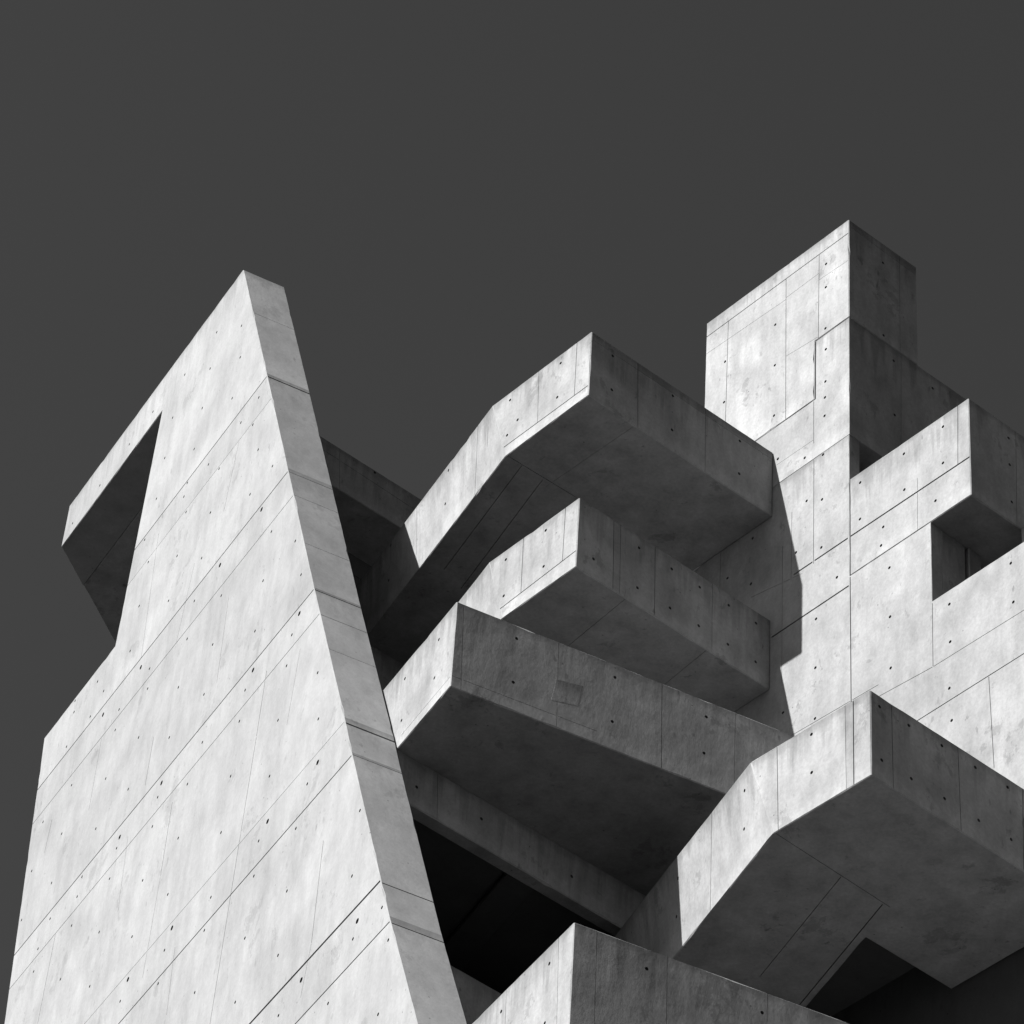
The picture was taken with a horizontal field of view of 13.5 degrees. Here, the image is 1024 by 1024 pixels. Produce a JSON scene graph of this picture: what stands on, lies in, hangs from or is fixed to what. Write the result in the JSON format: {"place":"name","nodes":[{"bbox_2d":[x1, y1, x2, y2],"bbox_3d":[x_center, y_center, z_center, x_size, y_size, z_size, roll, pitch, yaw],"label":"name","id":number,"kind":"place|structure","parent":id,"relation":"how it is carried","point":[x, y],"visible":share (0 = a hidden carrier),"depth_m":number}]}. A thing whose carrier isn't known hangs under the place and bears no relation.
{"place":"outdoors","nodes":[
{"label":"outdoors","id":0,"kind":"place"},
{"bbox_2d":[0,0,1023,1023],"label":"sky","id":1,"kind":"structure","parent":0,"point":[444,199]},
{"label":"ground","id":2,"kind":"structure","parent":0,"visible":0},
{"bbox_2d":[5,220,1023,1023],"bbox_3d":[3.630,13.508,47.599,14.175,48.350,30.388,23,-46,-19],"label":"concrete building","id":3,"kind":"structure","parent":2,"relation":"on","point":[521,712],"depth_m":56.03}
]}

